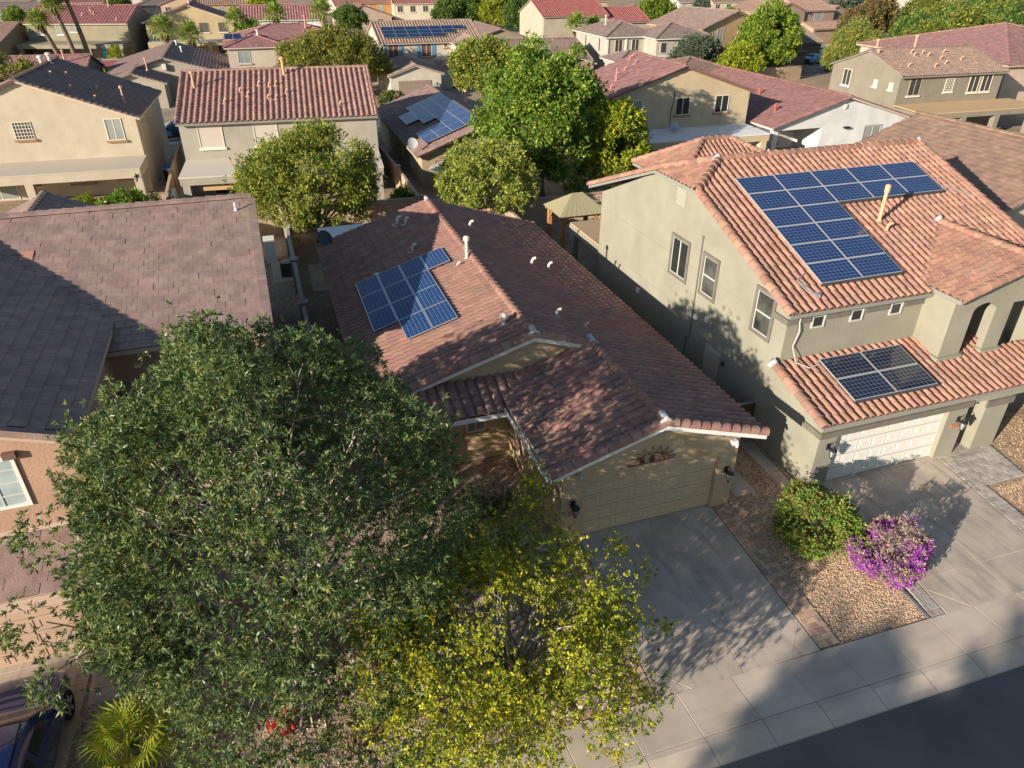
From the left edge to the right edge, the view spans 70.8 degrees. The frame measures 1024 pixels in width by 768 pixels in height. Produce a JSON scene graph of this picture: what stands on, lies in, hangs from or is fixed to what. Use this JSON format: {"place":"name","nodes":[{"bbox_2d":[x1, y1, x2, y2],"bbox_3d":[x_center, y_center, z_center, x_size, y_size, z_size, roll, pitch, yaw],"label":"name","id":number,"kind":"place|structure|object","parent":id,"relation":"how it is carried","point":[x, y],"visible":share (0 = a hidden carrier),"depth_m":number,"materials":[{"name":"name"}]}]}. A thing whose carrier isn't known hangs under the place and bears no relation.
{"place":"outdoors","nodes":[
{"label":"outdoors","id":0,"kind":"place"},
{"bbox_2d":[0,21,33,54],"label":"house","id":1,"kind":"structure","parent":0,"point":[13,34],"depth_m":124.82,"materials":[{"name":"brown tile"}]},
{"bbox_2d":[0,649,93,767],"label":"driveway","id":2,"kind":"structure","parent":0,"point":[8,673],"depth_m":19.01,"materials":[{"name":"concrete"}]},
{"bbox_2d":[0,670,74,767],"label":"parked suv","id":3,"kind":"object","parent":2,"relation":"on","point":[30,738],"visible":0.83,"depth_m":16.50,"materials":[{"name":"blue paint"}]},
{"bbox_2d":[7,190,94,212],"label":"tiled house","id":4,"kind":"structure","parent":0,"point":[43,200],"depth_m":40.90,"materials":[{"name":"tile"}]},
{"bbox_2d":[16,0,152,57],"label":"house","id":5,"kind":"structure","parent":0,"point":[121,26],"depth_m":127.64,"materials":[{"name":"beige paint"}]},
{"bbox_2d":[0,52,171,201],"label":"house","id":6,"kind":"structure","parent":0,"point":[69,129],"depth_m":54.59,"materials":[{"name":"beige paint"}]},
{"bbox_2d":[11,121,37,142],"bbox_3d":[-36.235,-18.689,53.418,1.490,1.410,0.140,-8,32,-14],"label":"window","id":7,"kind":"structure","parent":6,"relation":"in","point":[23,131],"depth_m":53.47,"materials":[{"name":"white glass"}]},
{"bbox_2d":[103,118,127,142],"bbox_3d":[-30.333,-19.334,54.969,1.440,1.760,0.140,-8,32,-14],"label":"window","id":8,"kind":"structure","parent":6,"relation":"in","point":[113,126],"depth_m":55.02,"materials":[{"name":"white glass"}]},
{"bbox_2d":[105,40,229,108],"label":"house","id":9,"kind":"structure","parent":0,"point":[159,67],"depth_m":92.82,"materials":[{"name":"paint"}]},
{"bbox_2d":[161,141,184,199],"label":"block wall","id":10,"kind":"structure","parent":0,"point":[175,169],"depth_m":57.86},
{"bbox_2d":[141,0,236,53],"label":"house","id":11,"kind":"structure","parent":0,"point":[208,19],"depth_m":130.28,"materials":[{"name":"paint"}]},
{"bbox_2d":[221,15,339,67],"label":"house","id":12,"kind":"structure","parent":0,"point":[253,47],"depth_m":97.07,"materials":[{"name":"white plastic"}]},
{"bbox_2d":[239,4,324,26],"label":"house","id":13,"kind":"structure","parent":0,"point":[296,12],"depth_m":136.35,"materials":[{"name":"tile"}]},
{"bbox_2d":[391,0,436,19],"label":"house","id":14,"kind":"structure","parent":0,"point":[410,9],"depth_m":181.42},
{"bbox_2d":[366,18,482,95],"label":"house","id":15,"kind":"structure","parent":0,"point":[420,62],"depth_m":101.31,"materials":[{"name":"paint"}]},
{"bbox_2d":[380,25,464,37],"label":"solar array","id":16,"kind":"object","parent":15,"relation":"on","point":[412,31],"visible":1,"depth_m":102.64,"materials":[{"name":"glass"}]},
{"bbox_2d":[87,262,789,705],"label":"path","id":17,"kind":"structure","parent":0,"point":[739,486],"depth_m":25.71,"materials":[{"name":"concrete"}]},
{"bbox_2d":[377,84,544,189],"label":"house","id":18,"kind":"structure","parent":0,"point":[397,132],"depth_m":62.80,"materials":[{"name":"beige paint"}]},
{"bbox_2d":[399,93,475,142],"bbox_3d":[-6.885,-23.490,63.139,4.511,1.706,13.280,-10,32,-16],"label":"solar array","id":19,"kind":"object","parent":18,"relation":"on","point":[450,114],"visible":0.94,"depth_m":62.65,"materials":[{"name":"glass"}]},
{"bbox_2d":[0,0,1023,767],"bbox_3d":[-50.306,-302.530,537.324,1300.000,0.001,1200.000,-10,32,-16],"label":"ground","id":20,"kind":"structure","parent":0,"point":[284,296],"depth_m":41.55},
{"bbox_2d":[0,3,27,22],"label":"broadleaf tree","id":21,"kind":"object","parent":20,"relation":"on","point":[12,12],"visible":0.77,"depth_m":168.60,"materials":[{"name":"green plant"}]},
{"bbox_2d":[0,52,47,82],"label":"broadleaf tree","id":22,"kind":"object","parent":20,"relation":"on","point":[6,68],"visible":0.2,"depth_m":86.39,"materials":[{"name":"green plant"}]},
{"bbox_2d":[23,6,60,53],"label":"palm tree","id":23,"kind":"object","parent":20,"relation":"on","point":[35,16],"visible":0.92,"depth_m":117.45,"materials":[{"name":"green plant"}]},
{"bbox_2d":[0,49,104,81],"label":"house","id":24,"kind":"structure","parent":20,"relation":"on","point":[89,60],"depth_m":94.05,"materials":[{"name":"tile"}]},
{"bbox_2d":[36,0,76,53],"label":"palm tree","id":25,"kind":"object","parent":20,"relation":"on","point":[53,11],"visible":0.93,"depth_m":117.12,"materials":[{"name":"brown plant"}]},
{"bbox_2d":[94,185,160,205],"bbox_3d":[-27.875,-13.107,52.010,4.612,2.368,3.124,-10,32,-16],"label":"leafy shrub","id":26,"kind":"object","parent":20,"relation":"on","point":[120,196],"visible":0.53,"depth_m":51.36,"materials":[{"name":"green plant"}]},
{"bbox_2d":[0,193,290,667],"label":"two storey house","id":27,"kind":"structure","parent":20,"relation":"on","point":[86,291],"depth_m":23.66,"materials":[{"name":"brown tile"}]},
{"bbox_2d":[0,458,33,510],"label":"window","id":28,"kind":"structure","parent":27,"relation":"in","point":[14,493],"depth_m":18.45,"materials":[{"name":"white glass"}]},
{"bbox_2d":[0,603,81,667],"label":"garage door","id":29,"kind":"structure","parent":27,"relation":"in","point":[42,615],"depth_m":19.09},
{"bbox_2d":[146,11,177,43],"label":"palm tree","id":30,"kind":"object","parent":20,"relation":"on","point":[159,20],"visible":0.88,"depth_m":122.18,"materials":[{"name":"green plant"}]},
{"bbox_2d":[173,20,207,46],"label":"palm tree","id":31,"kind":"object","parent":20,"relation":"on","point":[186,27],"visible":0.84,"depth_m":117.50,"materials":[{"name":"green plant"}]},
{"bbox_2d":[261,1,288,22],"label":"palm tree","id":32,"kind":"object","parent":20,"relation":"on","point":[273,7],"visible":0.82,"depth_m":127.62,"materials":[{"name":"green plant"}]},
{"bbox_2d":[173,56,384,205],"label":"house","id":33,"kind":"structure","parent":20,"relation":"on","point":[221,116],"depth_m":55.65,"materials":[{"name":"tile"}]},
{"bbox_2d":[196,125,226,150],"bbox_3d":[-22.663,-18.594,54.215,1.950,1.910,0.140,-7,32,-12],"label":"window","id":34,"kind":"structure","parent":33,"relation":"in","point":[210,136],"depth_m":54.30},
{"bbox_2d":[252,122,278,147],"bbox_3d":[-18.777,-19.070,55.034,1.950,1.910,0.140,-7,32,-12],"label":"window","id":35,"kind":"structure","parent":33,"relation":"in","point":[259,129],"depth_m":54.93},
{"bbox_2d":[282,211,323,404],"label":"block wall","id":36,"kind":"structure","parent":20,"relation":"on","point":[302,301],"depth_m":38.79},
{"bbox_2d":[222,116,387,243],"bbox_3d":[-12.582,-12.257,44.607,10.002,8.344,9.171,-10,32,-16],"label":"olive tree","id":37,"kind":"object","parent":20,"relation":"on","point":[262,178],"visible":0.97,"depth_m":42.64,"materials":[{"name":"green plant"}]},
{"bbox_2d":[308,0,336,26],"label":"palm tree","id":38,"kind":"object","parent":20,"relation":"on","point":[321,5],"visible":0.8,"depth_m":128.10,"materials":[{"name":"green plant"}]},
{"bbox_2d":[273,20,394,83],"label":"acacia tree","id":39,"kind":"object","parent":20,"relation":"on","point":[337,43],"visible":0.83,"depth_m":90.36,"materials":[{"name":"green plant"}]},
{"bbox_2d":[333,1,368,33],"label":"broadleaf tree","id":40,"kind":"object","parent":20,"relation":"on","point":[350,16],"visible":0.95,"depth_m":157.38,"materials":[{"name":"green plant"}]},
{"bbox_2d":[73,457,637,767],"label":"gravel bed","id":41,"kind":"object","parent":20,"relation":"on","point":[502,464],"visible":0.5,"depth_m":18.68,"materials":[{"name":"gravel"}]},
{"bbox_2d":[68,685,187,767],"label":"palm tree","id":42,"kind":"object","parent":41,"relation":"on","point":[134,750],"visible":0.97,"depth_m":16.30,"materials":[{"name":"green plant"}]},
{"bbox_2d":[0,293,501,767],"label":"broadleaf tree","id":43,"kind":"object","parent":41,"relation":"on","point":[203,362],"visible":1,"depth_m":14.85,"materials":[{"name":"green plant"}]},
{"bbox_2d":[315,702,380,767],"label":"dry shrub","id":44,"kind":"object","parent":41,"relation":"on","point":[349,749],"visible":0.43,"depth_m":16.95,"materials":[{"name":"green plant"}]},
{"bbox_2d":[462,484,517,521],"bbox_3d":[-0.680,4.028,24.241,1.945,1.386,1.496,-10,32,-16],"label":"shrub","id":45,"kind":"object","parent":41,"relation":"on","point":[495,504],"visible":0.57,"depth_m":24.10,"materials":[{"name":"green plant"}]},
{"bbox_2d":[337,460,679,767],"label":"palo verde tree","id":46,"kind":"object","parent":41,"relation":"on","point":[508,670],"visible":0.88,"depth_m":15.89,"materials":[{"name":"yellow plant"}]},
{"bbox_2d":[330,2,392,29],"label":"house","id":47,"kind":"structure","parent":20,"relation":"on","point":[375,15],"depth_m":178.32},
{"bbox_2d":[258,194,509,236],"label":"block wall","id":48,"kind":"structure","parent":20,"relation":"on","point":[382,207],"depth_m":49.59,"materials":[{"name":"concrete"}]},
{"bbox_2d":[378,143,417,196],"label":"block wall","id":49,"kind":"structure","parent":20,"relation":"on","point":[394,173],"depth_m":58.79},
{"bbox_2d":[429,0,466,18],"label":"broadleaf tree","id":50,"kind":"object","parent":20,"relation":"on","point":[447,9],"visible":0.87,"depth_m":168.40,"materials":[{"name":"green plant"}]},
{"bbox_2d":[446,32,512,98],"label":"broadleaf tree","id":51,"kind":"object","parent":20,"relation":"on","point":[469,58],"visible":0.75,"depth_m":86.65,"materials":[{"name":"green plant"}]},
{"bbox_2d":[431,133,543,214],"bbox_3d":[-1.801,-13.399,48.458,7.679,6.412,7.273,-10,32,-16],"label":"olive tree","id":52,"kind":"object","parent":20,"relation":"on","point":[463,174],"visible":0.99,"depth_m":46.62,"materials":[{"name":"green plant"}]},
{"bbox_2d":[476,0,505,25],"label":"broadleaf tree","id":53,"kind":"object","parent":20,"relation":"on","point":[488,8],"visible":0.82,"depth_m":169.15,"materials":[{"name":"green plant"}]},
{"bbox_2d":[473,20,526,39],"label":"house","id":54,"kind":"structure","parent":20,"relation":"on","point":[487,29],"depth_m":122.61,"materials":[{"name":"tile"}]},
{"bbox_2d":[500,0,527,33],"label":"broadleaf tree","id":55,"kind":"object","parent":20,"relation":"on","point":[511,14],"visible":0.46,"depth_m":159.75,"materials":[{"name":"green plant"}]},
{"bbox_2d":[315,195,769,543],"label":"tiled house","id":56,"kind":"structure","parent":20,"relation":"on","point":[579,381],"depth_m":25.45,"materials":[{"name":"tile"}]},
{"bbox_2d":[355,247,457,339],"bbox_3d":[-4.066,-3.704,29.905,4.024,1.343,6.700,-10,32,-16],"label":"solar array","id":57,"kind":"object","parent":56,"relation":"on","point":[434,305],"visible":1,"depth_m":29.87,"materials":[{"name":"glass"}]},
{"bbox_2d":[580,458,715,533],"bbox_3d":[4.494,3.659,23.891,4.860,2.150,0.074,-10,32,-16],"label":"garage door","id":58,"kind":"structure","parent":56,"relation":"in","point":[626,500],"depth_m":23.87,"materials":[{"name":"metal"}]},
{"bbox_2d":[467,29,622,196],"bbox_3d":[2.182,-19.710,53.595,9.921,12.017,12.187,24,38,34],"label":"broadleaf tree","id":59,"kind":"object","parent":20,"relation":"on","point":[533,88],"visible":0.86,"depth_m":50.47,"materials":[{"name":"green plant"}]},
{"bbox_2d":[504,191,602,223],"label":"block wall","id":60,"kind":"structure","parent":20,"relation":"on","point":[536,213],"depth_m":50.63,"materials":[{"name":"concrete"}]},
{"bbox_2d":[84,410,1023,767],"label":"gravel","id":61,"kind":"structure","parent":20,"relation":"on","point":[842,634],"depth_m":21.69,"materials":[{"name":"gravel"}]},
{"bbox_2d":[543,192,600,248],"bbox_3d":[4.087,-10.738,46.785,3.300,3.400,2.950,-10,32,-16],"label":"gazebo","id":62,"kind":"object","parent":20,"relation":"on","point":[584,205],"visible":0.87,"depth_m":45.67,"materials":[{"name":"brown wood"}]},
{"bbox_2d":[560,540,655,702],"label":"paver path","id":63,"kind":"structure","parent":20,"relation":"on","point":[639,671],"depth_m":20.30,"materials":[{"name":"concrete"}]},
{"bbox_2d":[571,95,654,191],"bbox_3d":[7.755,-17.996,54.854,6.472,7.790,6.409,9,32,15],"label":"broadleaf tree","id":64,"kind":"object","parent":20,"relation":"on","point":[629,121],"visible":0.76,"depth_m":53.11,"materials":[{"name":"green plant"}]},
{"bbox_2d":[636,0,677,26],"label":"broadleaf tree","id":65,"kind":"object","parent":20,"relation":"on","point":[654,8],"visible":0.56,"depth_m":163.36,"materials":[{"name":"green plant"}]},
{"bbox_2d":[670,56,722,71],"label":"house","id":66,"kind":"structure","parent":20,"relation":"on","point":[701,64],"depth_m":96.25,"materials":[{"name":"tile"}]},
{"bbox_2d":[647,6,748,49],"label":"house","id":67,"kind":"structure","parent":20,"relation":"on","point":[723,24],"depth_m":123.83,"materials":[{"name":"brown tile"}]},
{"bbox_2d":[666,32,729,64],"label":"broadleaf tree","id":68,"kind":"object","parent":20,"relation":"on","point":[709,48],"visible":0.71,"depth_m":104.43,"materials":[{"name":"green plant"}]},
{"bbox_2d":[714,37,768,72],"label":"broadleaf tree","id":69,"kind":"object","parent":20,"relation":"on","point":[742,56],"visible":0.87,"depth_m":104.03,"materials":[{"name":"green plant"}]},
{"bbox_2d":[730,65,802,79],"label":"block wall","id":70,"kind":"structure","parent":20,"relation":"on","point":[790,73],"depth_m":108.39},
{"bbox_2d":[732,0,805,66],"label":"broadleaf tree","id":71,"kind":"object","parent":20,"relation":"on","point":[774,25],"visible":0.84,"depth_m":106.45,"materials":[{"name":"green plant"}]},
{"bbox_2d":[712,503,838,648],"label":"paver path","id":72,"kind":"structure","parent":20,"relation":"on","point":[800,607],"depth_m":22.07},
{"bbox_2d":[569,135,1023,485],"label":"two storey house","id":73,"kind":"structure","parent":20,"relation":"on","point":[701,265],"depth_m":27.51,"materials":[{"name":"beige paint"}]},
{"bbox_2d":[667,232,690,284],"bbox_3d":[7.297,-5.506,31.480,0.060,1.880,1.530,-10,32,-16],"label":"window","id":74,"kind":"structure","parent":73,"relation":"in","point":[680,248],"depth_m":31.47,"materials":[{"name":"glass"}]},
{"bbox_2d":[697,251,720,303],"bbox_3d":[8.066,-4.367,29.513,0.060,1.850,1.210,-10,32,-16],"label":"window","id":75,"kind":"structure","parent":73,"relation":"in","point":[710,266],"depth_m":29.51,"materials":[{"name":"glass"}]},
{"bbox_2d":[702,343,719,382],"bbox_3d":[8.383,-0.483,30.688,0.070,2.360,1.050,-10,32,-16],"label":"side door","id":76,"kind":"structure","parent":73,"relation":"in","point":[711,358],"depth_m":30.36,"materials":[{"name":"grey metal"}]},
{"bbox_2d":[748,284,777,342],"bbox_3d":[9.244,-2.585,26.523,0.060,1.850,1.220,-10,32,-16],"label":"window","id":77,"kind":"structure","parent":73,"relation":"in","point":[761,320],"depth_m":26.54,"materials":[{"name":"glass"}]},
{"bbox_2d":[735,161,943,286],"bbox_3d":[14.411,-6.666,28.833,9.130,2.324,6.076,-10,32,-16],"label":"solar array","id":78,"kind":"object","parent":73,"relation":"on","point":[825,235],"visible":1,"depth_m":28.57,"materials":[{"name":"blue glass"}]},
{"bbox_2d":[819,345,938,403],"bbox_3d":[13.178,-0.394,25.941,3.640,0.682,2.108,-10,32,-16],"label":"solar array","id":79,"kind":"object","parent":73,"relation":"on","point":[873,374],"visible":1,"depth_m":25.83,"materials":[{"name":"blue glass"}]},
{"bbox_2d":[825,413,943,479],"bbox_3d":[13.579,2.200,26.343,4.980,2.190,0.074,-10,32,-16],"label":"garage door","id":80,"kind":"structure","parent":73,"relation":"in","point":[883,446],"depth_m":26.38,"materials":[{"name":"metal"}]},
{"bbox_2d":[727,437,929,644],"bbox_3d":[6.908,1.094,30.319,3.500,0.001,24.240,-10,32,-16],"label":"gravel bed","id":81,"kind":"object","parent":20,"relation":"on","point":[751,472],"visible":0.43,"depth_m":22.63,"materials":[{"name":"gravel"}]},
{"bbox_2d":[767,478,871,562],"bbox_3d":[9.624,4.203,22.962,3.164,2.461,3.197,-10,32,-16],"label":"rounded shrub","id":82,"kind":"object","parent":81,"relation":"on","point":[847,517],"visible":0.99,"depth_m":22.42,"materials":[{"name":"green plant"}]},
{"bbox_2d":[818,16,885,69],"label":"broadleaf tree","id":83,"kind":"object","parent":20,"relation":"on","point":[847,38],"visible":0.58,"depth_m":105.84,"materials":[{"name":"green plant"}]},
{"bbox_2d":[834,6,877,31],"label":"broadleaf tree","id":84,"kind":"object","parent":20,"relation":"on","point":[850,13],"visible":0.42,"depth_m":148.57,"materials":[{"name":"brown plant"}]},
{"bbox_2d":[859,0,902,34],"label":"broadleaf tree","id":85,"kind":"object","parent":20,"relation":"on","point":[885,12],"visible":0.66,"depth_m":150.31,"materials":[{"name":"brown plant"}]},
{"bbox_2d":[821,487,944,617],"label":"paver path","id":86,"kind":"structure","parent":20,"relation":"on","point":[919,595],"depth_m":21.50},
{"bbox_2d":[842,510,937,592],"bbox_3d":[11.722,4.972,22.130,2.691,2.043,2.501,-17,35,-26],"label":"flowering shrub","id":87,"kind":"object","parent":20,"relation":"on","point":[919,551],"visible":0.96,"depth_m":21.77,"materials":[{"name":"purple plant"}]},
{"bbox_2d":[886,8,946,37],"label":"broadleaf tree","id":88,"kind":"object","parent":20,"relation":"on","point":[904,23],"visible":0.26,"depth_m":119.02,"materials":[{"name":"green plant"}]},
{"bbox_2d":[898,0,944,17],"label":"broadleaf tree","id":89,"kind":"object","parent":20,"relation":"on","point":[912,4],"visible":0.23,"depth_m":160.42,"materials":[{"name":"green plant"}]},
{"bbox_2d":[897,18,954,36],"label":"broadleaf tree","id":90,"kind":"object","parent":20,"relation":"on","point":[925,27],"visible":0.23,"depth_m":113.31,"materials":[{"name":"green plant"}]},
{"bbox_2d":[941,2,996,28],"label":"broadleaf tree","id":91,"kind":"object","parent":20,"relation":"on","point":[964,16],"visible":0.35,"depth_m":114.67,"materials":[{"name":"green plant"}]},
{"bbox_2d":[936,444,1023,487],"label":"paver path","id":92,"kind":"structure","parent":20,"relation":"on","point":[988,464],"depth_m":26.99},
{"bbox_2d":[973,485,1023,532],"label":"paver path","id":93,"kind":"structure","parent":20,"relation":"on","point":[1014,516],"depth_m":25.02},
{"bbox_2d":[983,0,1023,25],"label":"broadleaf tree","id":94,"kind":"object","parent":20,"relation":"on","point":[1014,14],"visible":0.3,"depth_m":121.80,"materials":[{"name":"green plant"}]},
{"bbox_2d":[990,478,1023,512],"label":"gravel bed","id":95,"kind":"object","parent":20,"relation":"on","point":[1007,492],"visible":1,"depth_m":25.78,"materials":[{"name":"gravel"}]},
{"bbox_2d":[992,392,1023,465],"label":"gravel bed","id":96,"kind":"object","parent":20,"relation":"on","point":[1015,408],"depth_m":29.09,"materials":[{"name":"gravel"}]},
{"bbox_2d":[491,37,596,68],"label":"house","id":97,"kind":"structure","parent":0,"point":[562,43],"depth_m":109.39,"materials":[{"name":"brown tile"}]},
{"bbox_2d":[518,0,650,37],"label":"house","id":98,"kind":"structure","parent":0,"point":[542,17],"depth_m":147.17,"materials":[{"name":"beige paint"}]},
{"bbox_2d":[572,15,717,69],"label":"house","id":99,"kind":"structure","parent":0,"point":[605,42],"depth_m":110.23,"materials":[{"name":"white paint"}]},
{"bbox_2d":[576,52,769,162],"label":"house","id":100,"kind":"structure","parent":0,"point":[691,101],"depth_m":64.80,"materials":[{"name":"beige paint"}]},
{"bbox_2d":[579,505,819,698],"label":"driveway","id":101,"kind":"structure","parent":0,"point":[710,588],"depth_m":21.31,"materials":[{"name":"concrete"}]},
{"bbox_2d":[430,591,1023,767],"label":"pavement","id":102,"kind":"structure","parent":0,"point":[889,666],"depth_m":18.71,"materials":[{"name":"concrete"}]},
{"bbox_2d":[730,0,846,42],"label":"house","id":103,"kind":"structure","parent":0,"point":[818,18],"depth_m":159.84,"materials":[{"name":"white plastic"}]},
{"bbox_2d":[762,28,824,71],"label":"house","id":104,"kind":"structure","parent":0,"point":[812,42],"depth_m":128.86,"materials":[{"name":"paint"}]},
{"bbox_2d":[709,66,911,150],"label":"house","id":105,"kind":"structure","parent":0,"point":[785,113],"depth_m":68.98,"materials":[{"name":"white paint"}]},
{"bbox_2d":[716,665,1023,767],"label":"street","id":106,"kind":"structure","parent":0,"point":[978,724],"depth_m":17.75,"materials":[{"name":"asphalt"}]},
{"bbox_2d":[823,456,1023,613],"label":"driveway","id":107,"kind":"structure","parent":0,"point":[978,539],"depth_m":24.18,"materials":[{"name":"concrete"}]},
{"bbox_2d":[829,35,1023,132],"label":"house","id":108,"kind":"structure","parent":0,"point":[961,82],"depth_m":77.36,"materials":[{"name":"beige paint"}]},
{"bbox_2d":[855,111,1023,227],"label":"house","id":109,"kind":"structure","parent":0,"point":[988,161],"depth_m":38.34,"materials":[{"name":"tile"}]},
{"bbox_2d":[856,22,1023,116],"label":"house","id":110,"kind":"structure","parent":0,"point":[1002,43],"depth_m":90.62,"materials":[{"name":"pink paint"}]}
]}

